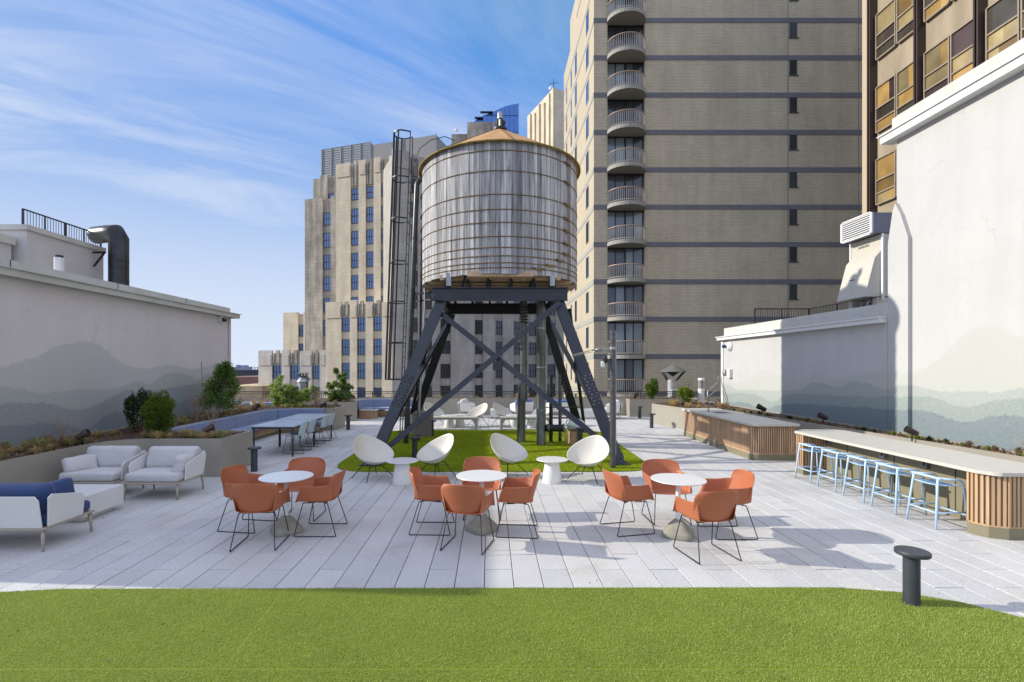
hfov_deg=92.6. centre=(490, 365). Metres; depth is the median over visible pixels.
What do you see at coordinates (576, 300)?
side window
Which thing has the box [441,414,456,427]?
side table
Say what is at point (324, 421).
dining chair
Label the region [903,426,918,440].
garden spotlight
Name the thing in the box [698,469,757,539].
shell armchair
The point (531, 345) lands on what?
window
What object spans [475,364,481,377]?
window
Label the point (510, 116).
glass skyscraper
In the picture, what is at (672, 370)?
cone capped chimney
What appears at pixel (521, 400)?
riser pipe
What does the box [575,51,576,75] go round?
side window
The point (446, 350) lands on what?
window
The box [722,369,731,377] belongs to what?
exit lamp box
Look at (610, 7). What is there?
balcony door
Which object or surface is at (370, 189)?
window
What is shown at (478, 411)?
egg chair
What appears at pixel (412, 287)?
overflow pipe
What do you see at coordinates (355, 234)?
window
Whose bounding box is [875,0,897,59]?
window
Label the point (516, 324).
window
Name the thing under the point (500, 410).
egg chair
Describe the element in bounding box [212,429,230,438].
grass tuft
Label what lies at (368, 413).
bench end
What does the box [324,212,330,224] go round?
window
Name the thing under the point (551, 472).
side table
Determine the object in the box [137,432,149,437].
grass tuft
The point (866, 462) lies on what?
bar stool
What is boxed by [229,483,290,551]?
shell armchair
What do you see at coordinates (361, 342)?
window
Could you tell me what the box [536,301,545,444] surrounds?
riser pipe
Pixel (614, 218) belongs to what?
balcony door
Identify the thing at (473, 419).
stone bench
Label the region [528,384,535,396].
window
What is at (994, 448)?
plant
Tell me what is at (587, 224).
side window
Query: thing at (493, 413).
coffee table
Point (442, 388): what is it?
window
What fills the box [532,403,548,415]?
egg chair
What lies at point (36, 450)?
grass tuft
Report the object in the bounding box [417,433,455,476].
egg chair
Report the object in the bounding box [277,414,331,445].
dining table
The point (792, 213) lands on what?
small window
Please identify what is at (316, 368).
window
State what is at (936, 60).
window
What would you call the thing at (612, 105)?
balcony door
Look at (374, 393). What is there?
railing
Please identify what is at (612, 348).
lamp post
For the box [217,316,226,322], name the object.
security camera
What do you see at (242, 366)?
skyline block
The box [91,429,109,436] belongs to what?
grass tuft
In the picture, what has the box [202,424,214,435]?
garden spotlight
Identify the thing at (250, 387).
building
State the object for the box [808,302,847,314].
railing
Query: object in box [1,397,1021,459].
ground cover litter
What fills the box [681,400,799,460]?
kitchen island
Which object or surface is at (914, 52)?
bronze office building
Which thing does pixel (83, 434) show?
garden spotlight
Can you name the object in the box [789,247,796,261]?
small window
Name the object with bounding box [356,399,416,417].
banquette
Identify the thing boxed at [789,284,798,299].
small window
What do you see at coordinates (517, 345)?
window
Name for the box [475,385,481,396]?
window
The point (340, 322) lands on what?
limestone tower
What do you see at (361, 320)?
window
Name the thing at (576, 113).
side window
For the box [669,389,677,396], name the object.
roof equipment box
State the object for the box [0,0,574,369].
sky
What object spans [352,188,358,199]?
window
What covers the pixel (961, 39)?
window
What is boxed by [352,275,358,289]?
window
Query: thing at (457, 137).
stone penthouse
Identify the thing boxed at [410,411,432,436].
electrical cabinet
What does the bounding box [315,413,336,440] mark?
dining chair
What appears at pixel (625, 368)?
balcony door
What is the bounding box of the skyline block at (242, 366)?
[240,365,248,369]
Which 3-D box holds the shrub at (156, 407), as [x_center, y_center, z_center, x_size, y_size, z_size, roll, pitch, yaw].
[-7.113,1.014,10.492,0.652,1.034,0.768,0,0,-22]
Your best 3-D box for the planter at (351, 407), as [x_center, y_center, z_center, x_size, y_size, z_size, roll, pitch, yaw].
[-8.710,1.865,21.150,6.580,0.770,2.500,0,0,0]
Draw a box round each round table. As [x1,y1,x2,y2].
[258,471,313,537]
[456,470,506,535]
[651,473,706,541]
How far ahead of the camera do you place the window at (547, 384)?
82.34 m
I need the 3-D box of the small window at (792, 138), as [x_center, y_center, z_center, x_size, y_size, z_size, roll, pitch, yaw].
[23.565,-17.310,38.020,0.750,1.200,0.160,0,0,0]
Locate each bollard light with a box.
[247,446,261,471]
[344,415,351,429]
[409,436,420,457]
[431,420,435,435]
[576,427,582,440]
[637,406,642,417]
[648,413,655,427]
[894,545,931,606]
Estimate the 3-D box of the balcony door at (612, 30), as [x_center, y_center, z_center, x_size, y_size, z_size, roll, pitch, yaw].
[10.538,-25.360,38.340,2.893,2.520,0.100,0,0,0]
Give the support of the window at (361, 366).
in the limestone tower at (340, 322)
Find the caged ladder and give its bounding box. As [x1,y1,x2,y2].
[385,129,454,441]
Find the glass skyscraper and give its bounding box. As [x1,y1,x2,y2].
[474,103,518,134]
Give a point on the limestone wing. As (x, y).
(462, 357)
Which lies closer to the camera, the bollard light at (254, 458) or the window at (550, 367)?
the bollard light at (254, 458)
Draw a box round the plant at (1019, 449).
[1014,447,1023,453]
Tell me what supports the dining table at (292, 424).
on the pavement
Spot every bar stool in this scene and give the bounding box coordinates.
[794,443,834,482]
[817,448,861,491]
[842,455,892,502]
[870,462,926,513]
[906,471,967,528]
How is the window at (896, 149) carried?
in the bronze office building at (914, 52)
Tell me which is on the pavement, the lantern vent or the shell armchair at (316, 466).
the shell armchair at (316, 466)
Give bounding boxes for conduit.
[417,287,425,433]
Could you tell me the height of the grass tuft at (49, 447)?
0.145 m
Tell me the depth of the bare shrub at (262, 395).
17.64 m
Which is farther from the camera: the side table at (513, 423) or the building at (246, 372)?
the building at (246, 372)
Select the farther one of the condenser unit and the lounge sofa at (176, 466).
the condenser unit
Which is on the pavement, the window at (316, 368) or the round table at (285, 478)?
the round table at (285, 478)
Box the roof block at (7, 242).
[0,233,15,259]
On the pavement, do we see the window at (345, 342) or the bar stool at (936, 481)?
the bar stool at (936, 481)
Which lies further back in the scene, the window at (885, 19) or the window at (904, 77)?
the window at (885, 19)
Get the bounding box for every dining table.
[251,419,314,456]
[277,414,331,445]
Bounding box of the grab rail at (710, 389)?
[707,376,718,404]
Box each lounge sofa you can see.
[0,477,94,551]
[59,445,145,487]
[121,446,205,499]
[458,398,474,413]
[509,399,533,413]
[546,399,569,412]
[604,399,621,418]
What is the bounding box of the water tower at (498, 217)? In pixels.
[360,111,630,465]
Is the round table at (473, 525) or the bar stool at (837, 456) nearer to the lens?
the round table at (473, 525)
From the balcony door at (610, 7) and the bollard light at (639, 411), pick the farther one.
the balcony door at (610, 7)
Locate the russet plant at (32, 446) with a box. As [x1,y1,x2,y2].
[26,442,40,449]
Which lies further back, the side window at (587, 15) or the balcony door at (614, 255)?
the side window at (587, 15)
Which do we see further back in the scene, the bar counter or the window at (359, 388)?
the window at (359, 388)
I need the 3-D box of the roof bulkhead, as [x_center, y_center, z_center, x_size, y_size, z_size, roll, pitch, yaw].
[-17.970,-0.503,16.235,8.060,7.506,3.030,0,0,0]
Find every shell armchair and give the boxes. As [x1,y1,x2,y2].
[217,465,276,533]
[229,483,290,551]
[276,457,325,520]
[294,467,347,536]
[409,466,454,535]
[440,484,494,554]
[462,456,500,520]
[496,468,540,538]
[599,468,654,536]
[641,459,691,524]
[673,490,741,563]
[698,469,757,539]
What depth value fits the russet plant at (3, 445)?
8.20 m
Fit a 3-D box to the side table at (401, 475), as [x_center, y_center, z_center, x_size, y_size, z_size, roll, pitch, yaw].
[-1.680,2.026,9.330,0.610,0.447,0.610,0,0,0]
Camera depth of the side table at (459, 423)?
17.85 m
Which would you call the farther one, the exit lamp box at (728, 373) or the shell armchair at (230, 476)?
the exit lamp box at (728, 373)
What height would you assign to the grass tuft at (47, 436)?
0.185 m
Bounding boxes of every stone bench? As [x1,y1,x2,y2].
[433,416,476,429]
[500,416,548,429]
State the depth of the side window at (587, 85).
40.37 m
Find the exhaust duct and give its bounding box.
[87,225,129,285]
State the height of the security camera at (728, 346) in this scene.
0.360 m
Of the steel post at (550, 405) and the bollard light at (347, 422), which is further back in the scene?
the bollard light at (347, 422)
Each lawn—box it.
[0,587,1023,681]
[337,430,642,471]
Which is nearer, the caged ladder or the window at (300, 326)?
the caged ladder
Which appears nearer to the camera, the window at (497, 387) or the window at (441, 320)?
the window at (441, 320)
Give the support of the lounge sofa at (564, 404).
on the pavement
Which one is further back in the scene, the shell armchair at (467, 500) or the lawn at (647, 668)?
the shell armchair at (467, 500)
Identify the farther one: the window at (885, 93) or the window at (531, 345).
the window at (531, 345)
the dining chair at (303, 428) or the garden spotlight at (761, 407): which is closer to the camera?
the dining chair at (303, 428)
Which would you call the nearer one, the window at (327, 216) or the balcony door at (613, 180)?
the balcony door at (613, 180)
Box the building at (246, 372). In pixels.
[232,367,257,375]
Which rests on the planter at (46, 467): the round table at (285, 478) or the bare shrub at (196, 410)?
the bare shrub at (196, 410)
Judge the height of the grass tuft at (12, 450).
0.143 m
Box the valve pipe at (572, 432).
[546,419,584,444]
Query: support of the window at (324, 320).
in the limestone tower at (340, 322)
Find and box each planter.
[0,415,252,482]
[205,404,344,429]
[234,398,360,420]
[361,397,697,416]
[652,400,1023,462]
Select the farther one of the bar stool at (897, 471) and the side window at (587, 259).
the side window at (587, 259)
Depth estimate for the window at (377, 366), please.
72.17 m
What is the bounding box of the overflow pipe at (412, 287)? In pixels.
[403,177,420,443]
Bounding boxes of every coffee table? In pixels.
[69,484,123,521]
[490,408,508,418]
[578,409,594,418]
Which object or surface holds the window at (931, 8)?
in the bronze office building at (914, 52)
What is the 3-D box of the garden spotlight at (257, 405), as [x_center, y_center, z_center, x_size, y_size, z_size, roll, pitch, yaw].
[-7.941,1.442,16.605,0.298,0.371,0.172,0,0,-20]
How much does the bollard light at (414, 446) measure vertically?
0.513 m
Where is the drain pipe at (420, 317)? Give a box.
[417,199,421,440]
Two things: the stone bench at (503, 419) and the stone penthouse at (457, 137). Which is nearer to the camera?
the stone bench at (503, 419)
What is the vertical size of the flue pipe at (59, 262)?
0.986 m
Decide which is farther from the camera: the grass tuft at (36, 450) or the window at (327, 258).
the window at (327, 258)
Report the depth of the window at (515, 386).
79.44 m
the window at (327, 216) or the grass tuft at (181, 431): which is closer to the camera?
the grass tuft at (181, 431)
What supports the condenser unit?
on the mural wall at (832, 365)
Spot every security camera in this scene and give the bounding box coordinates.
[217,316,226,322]
[722,342,732,350]
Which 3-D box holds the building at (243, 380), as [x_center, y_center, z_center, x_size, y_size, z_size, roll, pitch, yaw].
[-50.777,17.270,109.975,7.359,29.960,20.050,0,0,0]
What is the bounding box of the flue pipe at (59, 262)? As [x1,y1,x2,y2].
[54,255,63,270]
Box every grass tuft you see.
[0,440,18,451]
[6,446,17,453]
[10,446,27,451]
[22,439,38,449]
[24,436,42,442]
[26,446,42,453]
[28,439,49,447]
[43,434,58,439]
[43,443,56,450]
[64,438,75,445]
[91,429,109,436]
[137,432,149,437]
[152,430,165,438]
[161,432,174,438]
[177,417,189,424]
[177,428,190,437]
[191,430,199,437]
[192,431,209,438]
[206,431,215,438]
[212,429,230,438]
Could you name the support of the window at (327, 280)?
in the limestone tower at (340, 322)
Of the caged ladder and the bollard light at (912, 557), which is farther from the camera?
the caged ladder
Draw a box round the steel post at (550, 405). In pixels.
[549,375,552,441]
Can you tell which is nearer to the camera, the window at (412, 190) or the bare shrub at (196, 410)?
the bare shrub at (196, 410)
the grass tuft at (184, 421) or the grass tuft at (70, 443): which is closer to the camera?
the grass tuft at (70, 443)
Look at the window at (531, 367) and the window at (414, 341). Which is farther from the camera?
the window at (531, 367)
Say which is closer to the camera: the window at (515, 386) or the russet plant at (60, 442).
the russet plant at (60, 442)
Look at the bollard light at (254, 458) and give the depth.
10.36 m
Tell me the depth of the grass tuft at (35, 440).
9.29 m
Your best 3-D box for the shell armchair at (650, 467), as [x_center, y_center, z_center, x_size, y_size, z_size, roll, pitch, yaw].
[2.559,1.835,7.165,0.578,0.827,0.594,0,0,-1]
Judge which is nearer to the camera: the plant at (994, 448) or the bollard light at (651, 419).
the plant at (994, 448)
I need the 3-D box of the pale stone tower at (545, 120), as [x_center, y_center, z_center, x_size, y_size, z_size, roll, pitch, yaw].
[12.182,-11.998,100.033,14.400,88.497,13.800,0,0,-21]
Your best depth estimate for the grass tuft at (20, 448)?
8.54 m
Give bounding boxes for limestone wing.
[383,148,563,396]
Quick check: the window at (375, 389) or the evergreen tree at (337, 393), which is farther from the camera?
the window at (375, 389)
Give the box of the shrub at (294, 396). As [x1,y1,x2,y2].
[266,375,320,406]
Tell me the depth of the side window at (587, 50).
40.37 m
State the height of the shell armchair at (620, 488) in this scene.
0.827 m
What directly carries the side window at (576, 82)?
in the brick apartment tower at (713, 148)
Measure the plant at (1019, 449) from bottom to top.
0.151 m
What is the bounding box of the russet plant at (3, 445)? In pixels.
[0,442,19,451]
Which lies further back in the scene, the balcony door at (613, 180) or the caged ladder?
the balcony door at (613, 180)
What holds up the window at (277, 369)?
in the limestone tower at (340, 322)
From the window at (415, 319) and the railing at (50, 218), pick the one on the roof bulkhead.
the railing at (50, 218)
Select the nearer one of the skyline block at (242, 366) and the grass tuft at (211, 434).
the grass tuft at (211, 434)
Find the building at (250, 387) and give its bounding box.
[233,383,271,397]
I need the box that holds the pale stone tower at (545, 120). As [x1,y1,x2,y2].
[527,79,563,150]
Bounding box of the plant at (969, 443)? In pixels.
[966,440,979,447]
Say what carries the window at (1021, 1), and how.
in the bronze office building at (914, 52)
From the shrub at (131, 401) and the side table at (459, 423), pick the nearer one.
the shrub at (131, 401)
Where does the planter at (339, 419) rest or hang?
on the pavement
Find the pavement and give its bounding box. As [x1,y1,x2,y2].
[0,415,1023,616]
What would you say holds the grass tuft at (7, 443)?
on the planter at (46, 467)
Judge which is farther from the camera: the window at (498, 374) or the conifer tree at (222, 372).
the window at (498, 374)
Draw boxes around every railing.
[21,208,101,246]
[235,391,678,397]
[754,308,809,323]
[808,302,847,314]
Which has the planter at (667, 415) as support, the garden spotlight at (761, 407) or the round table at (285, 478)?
the garden spotlight at (761, 407)
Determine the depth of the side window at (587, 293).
40.37 m
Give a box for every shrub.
[52,412,94,438]
[122,387,154,432]
[139,389,176,433]
[185,392,222,420]
[203,401,222,431]
[257,385,278,404]
[266,375,320,406]
[310,387,329,407]
[645,378,658,398]
[677,384,694,402]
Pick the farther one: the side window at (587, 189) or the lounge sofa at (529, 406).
the side window at (587, 189)
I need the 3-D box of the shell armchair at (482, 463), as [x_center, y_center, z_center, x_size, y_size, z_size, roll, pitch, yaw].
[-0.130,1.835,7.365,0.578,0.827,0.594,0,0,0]
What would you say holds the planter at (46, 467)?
on the pavement
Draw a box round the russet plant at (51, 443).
[45,440,62,448]
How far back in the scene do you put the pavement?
6.26 m
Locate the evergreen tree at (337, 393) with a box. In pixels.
[323,367,355,401]
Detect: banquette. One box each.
[171,408,323,439]
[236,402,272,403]
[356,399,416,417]
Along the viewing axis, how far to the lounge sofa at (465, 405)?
20.95 m
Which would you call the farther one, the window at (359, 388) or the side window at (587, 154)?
the window at (359, 388)
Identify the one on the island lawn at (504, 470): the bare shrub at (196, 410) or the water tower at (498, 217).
the water tower at (498, 217)
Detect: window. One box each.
[273,365,281,377]
[291,365,299,378]
[299,325,302,336]
[299,344,302,352]
[313,365,319,378]
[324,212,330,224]
[324,233,330,247]
[324,255,330,268]
[324,276,330,290]
[324,298,330,312]
[324,320,325,334]
[342,317,349,330]
[342,339,349,354]
[342,363,349,377]
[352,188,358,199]
[352,208,358,223]
[352,231,358,245]
[352,252,358,267]
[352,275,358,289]
[358,317,365,330]
[358,339,365,354]
[358,363,365,378]
[358,387,365,397]
[367,186,373,198]
[367,206,373,221]
[367,229,373,243]
[367,251,373,266]
[367,274,373,288]
[367,296,373,301]
[374,316,381,330]
[374,339,381,354]
[374,363,381,378]
[374,388,381,396]
[411,179,416,192]
[411,202,413,216]
[412,340,416,352]
[413,318,416,331]
[426,294,430,308]
[440,319,449,332]
[440,364,449,377]
[440,386,449,396]
[442,341,449,353]
[475,320,481,333]
[475,341,481,353]
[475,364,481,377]
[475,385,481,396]
[495,321,501,334]
[495,342,501,352]
[495,371,501,377]
[495,385,501,396]
[514,322,519,334]
[514,342,519,353]
[514,364,519,376]
[514,384,517,396]
[528,322,535,334]
[528,342,535,353]
[528,364,535,376]
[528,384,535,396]
[547,343,552,354]
[547,364,554,376]
[547,384,554,396]
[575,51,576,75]
[575,82,576,106]
[575,113,576,137]
[575,300,576,321]
[586,7,588,36]
[586,42,588,70]
[586,78,588,105]
[586,113,588,140]
[586,149,588,174]
[586,184,588,209]
[586,220,588,244]
[586,255,588,278]
[586,291,588,313]
[586,326,588,348]
[789,23,798,37]
[789,60,798,75]
[789,98,798,112]
[789,135,798,149]
[789,172,798,187]
[789,210,798,224]
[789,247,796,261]
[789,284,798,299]
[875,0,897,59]
[875,74,895,132]
[875,150,896,204]
[896,0,912,43]
[896,61,912,116]
[896,149,896,195]
[923,0,951,21]
[923,35,949,98]
[950,18,972,82]
[985,0,1019,60]
[1020,0,1023,39]
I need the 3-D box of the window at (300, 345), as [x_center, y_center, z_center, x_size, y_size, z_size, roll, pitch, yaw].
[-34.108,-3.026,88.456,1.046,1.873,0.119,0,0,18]
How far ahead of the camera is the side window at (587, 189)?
40.37 m
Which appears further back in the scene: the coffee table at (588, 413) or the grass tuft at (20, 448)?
the coffee table at (588, 413)
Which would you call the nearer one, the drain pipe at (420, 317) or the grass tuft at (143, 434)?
the grass tuft at (143, 434)
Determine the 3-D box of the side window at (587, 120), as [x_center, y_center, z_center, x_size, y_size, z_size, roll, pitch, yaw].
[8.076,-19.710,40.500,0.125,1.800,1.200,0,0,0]
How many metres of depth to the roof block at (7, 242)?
14.43 m
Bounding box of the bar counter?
[794,429,1023,539]
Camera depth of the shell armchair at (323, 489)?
6.44 m
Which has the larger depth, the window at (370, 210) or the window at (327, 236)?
the window at (327, 236)
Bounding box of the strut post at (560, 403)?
[558,374,561,440]
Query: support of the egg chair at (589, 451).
on the pavement
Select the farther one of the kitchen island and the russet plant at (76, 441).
the kitchen island
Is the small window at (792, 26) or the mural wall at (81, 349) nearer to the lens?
the mural wall at (81, 349)
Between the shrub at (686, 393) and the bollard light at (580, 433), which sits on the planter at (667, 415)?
the shrub at (686, 393)
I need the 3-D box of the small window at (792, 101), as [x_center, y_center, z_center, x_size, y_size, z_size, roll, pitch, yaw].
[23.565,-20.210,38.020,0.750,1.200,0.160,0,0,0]
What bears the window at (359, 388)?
in the limestone tower at (340, 322)
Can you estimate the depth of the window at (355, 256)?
79.17 m
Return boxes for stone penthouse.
[452,123,466,143]
[467,122,493,138]
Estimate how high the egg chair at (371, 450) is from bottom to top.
0.836 m
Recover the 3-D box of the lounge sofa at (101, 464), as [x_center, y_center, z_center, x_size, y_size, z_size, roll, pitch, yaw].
[-6.828,1.849,8.629,1.052,0.805,0.858,0,0,0]
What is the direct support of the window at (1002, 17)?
in the bronze office building at (914, 52)
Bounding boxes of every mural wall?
[0,258,241,445]
[715,303,887,429]
[877,38,1023,450]
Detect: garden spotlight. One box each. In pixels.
[75,429,90,444]
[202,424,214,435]
[252,403,260,409]
[318,401,326,407]
[756,404,766,413]
[817,412,827,422]
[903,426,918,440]
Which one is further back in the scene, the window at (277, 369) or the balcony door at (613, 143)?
the window at (277, 369)
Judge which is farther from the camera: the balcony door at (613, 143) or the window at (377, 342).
the window at (377, 342)
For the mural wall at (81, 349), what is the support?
on the roof deck
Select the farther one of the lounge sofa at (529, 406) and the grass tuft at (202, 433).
the lounge sofa at (529, 406)
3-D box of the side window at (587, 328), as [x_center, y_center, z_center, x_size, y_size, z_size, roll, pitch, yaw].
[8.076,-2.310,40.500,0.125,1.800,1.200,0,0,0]
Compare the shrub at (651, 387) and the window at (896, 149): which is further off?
the window at (896, 149)
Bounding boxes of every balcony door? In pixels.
[607,0,642,14]
[607,25,643,52]
[607,63,643,90]
[607,100,643,127]
[607,137,643,165]
[607,174,643,204]
[607,211,643,241]
[607,248,643,279]
[607,285,643,316]
[607,322,643,352]
[607,359,643,390]
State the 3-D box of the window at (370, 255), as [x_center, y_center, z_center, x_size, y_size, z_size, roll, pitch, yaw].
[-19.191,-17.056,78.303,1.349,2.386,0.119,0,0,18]
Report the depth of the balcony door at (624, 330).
38.34 m
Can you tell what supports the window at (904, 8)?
in the bronze office building at (914, 52)
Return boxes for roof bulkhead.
[0,224,105,279]
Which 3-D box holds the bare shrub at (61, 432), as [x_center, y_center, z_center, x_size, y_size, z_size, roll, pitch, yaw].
[-8.395,1.229,9.674,0.909,0.608,0.780,0,0,28]
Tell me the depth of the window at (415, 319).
72.86 m
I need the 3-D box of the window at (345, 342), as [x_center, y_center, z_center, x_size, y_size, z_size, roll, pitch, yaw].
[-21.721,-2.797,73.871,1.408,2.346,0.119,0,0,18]
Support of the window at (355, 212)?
in the limestone tower at (340, 322)
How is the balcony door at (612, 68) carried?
in the brick apartment tower at (713, 148)
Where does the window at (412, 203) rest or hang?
in the limestone wing
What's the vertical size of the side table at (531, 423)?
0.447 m
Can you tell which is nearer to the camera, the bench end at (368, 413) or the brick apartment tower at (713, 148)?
the bench end at (368, 413)
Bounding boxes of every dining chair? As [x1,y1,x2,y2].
[282,421,310,453]
[294,418,318,449]
[306,414,330,443]
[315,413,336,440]
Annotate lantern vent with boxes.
[698,378,704,403]
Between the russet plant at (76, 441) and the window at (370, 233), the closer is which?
the russet plant at (76, 441)
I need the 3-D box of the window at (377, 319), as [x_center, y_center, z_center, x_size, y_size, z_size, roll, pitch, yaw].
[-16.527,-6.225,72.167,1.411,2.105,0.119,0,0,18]
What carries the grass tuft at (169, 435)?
on the planter at (46, 467)
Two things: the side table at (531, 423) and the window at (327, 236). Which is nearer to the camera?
the side table at (531, 423)
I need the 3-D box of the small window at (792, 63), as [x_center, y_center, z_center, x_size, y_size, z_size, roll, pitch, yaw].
[23.565,-23.110,38.020,0.750,1.200,0.160,0,0,0]
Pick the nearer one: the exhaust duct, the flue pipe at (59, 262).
the flue pipe at (59, 262)
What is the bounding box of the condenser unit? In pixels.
[837,212,891,308]
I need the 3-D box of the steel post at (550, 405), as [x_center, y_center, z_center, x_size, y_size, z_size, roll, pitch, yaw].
[1.770,1.260,14.300,0.110,1.980,0.107,0,0,0]
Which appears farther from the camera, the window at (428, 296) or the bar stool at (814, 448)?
the window at (428, 296)
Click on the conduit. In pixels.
(421, 376)
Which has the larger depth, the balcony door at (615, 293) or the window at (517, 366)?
the window at (517, 366)
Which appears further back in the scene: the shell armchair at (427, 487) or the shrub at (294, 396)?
the shrub at (294, 396)
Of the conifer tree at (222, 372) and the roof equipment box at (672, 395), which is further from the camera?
the roof equipment box at (672, 395)
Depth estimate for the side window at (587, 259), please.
40.37 m
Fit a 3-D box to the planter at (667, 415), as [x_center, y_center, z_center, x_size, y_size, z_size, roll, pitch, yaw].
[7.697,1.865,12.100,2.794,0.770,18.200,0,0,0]
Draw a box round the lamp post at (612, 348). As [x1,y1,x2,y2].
[572,330,615,467]
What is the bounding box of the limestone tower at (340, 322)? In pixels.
[258,134,445,397]
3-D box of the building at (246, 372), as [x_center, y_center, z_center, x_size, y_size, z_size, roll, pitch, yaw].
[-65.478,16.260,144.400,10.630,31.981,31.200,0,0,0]
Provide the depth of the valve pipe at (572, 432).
13.75 m
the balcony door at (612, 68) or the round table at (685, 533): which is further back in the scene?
the balcony door at (612, 68)
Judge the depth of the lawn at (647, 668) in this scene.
4.00 m
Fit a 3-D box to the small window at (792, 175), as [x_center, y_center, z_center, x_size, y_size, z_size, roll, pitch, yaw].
[23.565,-14.410,38.020,0.750,1.200,0.160,0,0,0]
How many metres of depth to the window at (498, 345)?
78.15 m
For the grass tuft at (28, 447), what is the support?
on the planter at (46, 467)
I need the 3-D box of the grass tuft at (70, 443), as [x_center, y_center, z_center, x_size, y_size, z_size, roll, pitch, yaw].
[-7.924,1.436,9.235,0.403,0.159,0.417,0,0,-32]
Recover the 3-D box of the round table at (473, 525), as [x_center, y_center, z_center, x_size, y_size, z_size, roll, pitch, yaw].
[-0.120,1.871,6.680,0.696,0.755,0.696,0,0,43]
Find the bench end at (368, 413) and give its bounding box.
[359,409,378,418]
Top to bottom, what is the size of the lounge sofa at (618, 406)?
0.804 m
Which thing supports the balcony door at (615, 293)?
in the brick apartment tower at (713, 148)
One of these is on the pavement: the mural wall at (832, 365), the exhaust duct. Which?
the mural wall at (832, 365)
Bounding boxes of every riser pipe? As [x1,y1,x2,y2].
[517,301,527,442]
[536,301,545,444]
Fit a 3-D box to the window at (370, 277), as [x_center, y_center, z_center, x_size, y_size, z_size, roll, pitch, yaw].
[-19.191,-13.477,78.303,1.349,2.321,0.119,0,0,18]
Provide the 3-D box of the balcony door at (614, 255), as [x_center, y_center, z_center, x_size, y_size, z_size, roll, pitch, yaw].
[10.538,-7.960,38.340,2.893,2.520,0.100,0,0,0]
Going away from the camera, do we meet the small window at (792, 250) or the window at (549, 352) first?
the small window at (792, 250)
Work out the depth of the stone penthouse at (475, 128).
112.00 m
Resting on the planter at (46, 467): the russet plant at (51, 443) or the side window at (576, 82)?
the russet plant at (51, 443)
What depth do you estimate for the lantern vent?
19.32 m
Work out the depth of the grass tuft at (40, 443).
8.88 m
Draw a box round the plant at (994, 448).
[985,445,999,451]
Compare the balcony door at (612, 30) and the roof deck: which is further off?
the balcony door at (612, 30)
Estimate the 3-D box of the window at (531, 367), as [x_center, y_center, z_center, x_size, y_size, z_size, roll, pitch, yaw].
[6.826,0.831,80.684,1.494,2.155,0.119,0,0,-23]
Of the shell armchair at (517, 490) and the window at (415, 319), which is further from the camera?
the window at (415, 319)
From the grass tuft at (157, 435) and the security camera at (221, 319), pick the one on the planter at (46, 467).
the grass tuft at (157, 435)
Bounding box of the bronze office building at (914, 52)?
[862,0,1023,213]
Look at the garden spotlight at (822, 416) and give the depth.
12.56 m
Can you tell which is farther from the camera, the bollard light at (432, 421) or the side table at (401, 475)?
the bollard light at (432, 421)
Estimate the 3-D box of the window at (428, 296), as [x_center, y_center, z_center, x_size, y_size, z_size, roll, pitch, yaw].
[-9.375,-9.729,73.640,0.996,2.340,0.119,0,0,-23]
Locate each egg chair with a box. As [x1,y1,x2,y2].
[352,434,393,482]
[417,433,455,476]
[424,402,443,423]
[467,403,488,426]
[490,433,527,476]
[491,403,511,425]
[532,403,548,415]
[567,435,608,483]
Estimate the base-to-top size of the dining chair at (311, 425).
0.817 m
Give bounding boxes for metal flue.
[297,372,309,390]
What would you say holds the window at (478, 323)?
in the limestone wing
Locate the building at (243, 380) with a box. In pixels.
[234,375,257,384]
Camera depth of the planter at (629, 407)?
22.10 m
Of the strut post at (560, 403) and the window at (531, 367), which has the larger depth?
the window at (531, 367)
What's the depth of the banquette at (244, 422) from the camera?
15.27 m
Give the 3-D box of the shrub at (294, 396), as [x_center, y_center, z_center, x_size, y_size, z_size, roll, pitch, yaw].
[-7.303,0.997,18.272,1.941,1.421,1.270,0,0,-21]
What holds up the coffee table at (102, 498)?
on the pavement
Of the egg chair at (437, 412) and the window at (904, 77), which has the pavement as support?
the egg chair at (437, 412)
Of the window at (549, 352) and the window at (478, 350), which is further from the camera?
the window at (549, 352)
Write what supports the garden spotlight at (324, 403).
on the planter at (339, 419)
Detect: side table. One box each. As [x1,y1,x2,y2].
[386,457,417,485]
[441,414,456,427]
[453,414,467,426]
[507,414,516,427]
[526,414,535,427]
[536,456,567,483]
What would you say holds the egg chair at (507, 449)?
on the pavement
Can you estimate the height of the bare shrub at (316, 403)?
0.891 m
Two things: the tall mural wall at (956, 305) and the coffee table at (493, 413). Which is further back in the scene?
the coffee table at (493, 413)
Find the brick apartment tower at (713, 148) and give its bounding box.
[564,0,861,401]
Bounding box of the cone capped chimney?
[660,364,686,396]
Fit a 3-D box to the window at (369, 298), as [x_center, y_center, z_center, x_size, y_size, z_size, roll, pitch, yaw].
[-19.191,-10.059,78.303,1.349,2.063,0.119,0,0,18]
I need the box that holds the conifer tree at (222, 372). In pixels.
[192,359,245,417]
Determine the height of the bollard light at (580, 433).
0.513 m
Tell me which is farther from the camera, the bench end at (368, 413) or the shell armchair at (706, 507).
the bench end at (368, 413)
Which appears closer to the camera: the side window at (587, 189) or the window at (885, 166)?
the window at (885, 166)
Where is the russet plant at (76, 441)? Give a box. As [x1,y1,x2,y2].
[69,438,84,444]
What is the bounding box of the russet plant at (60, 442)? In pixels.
[56,435,70,446]

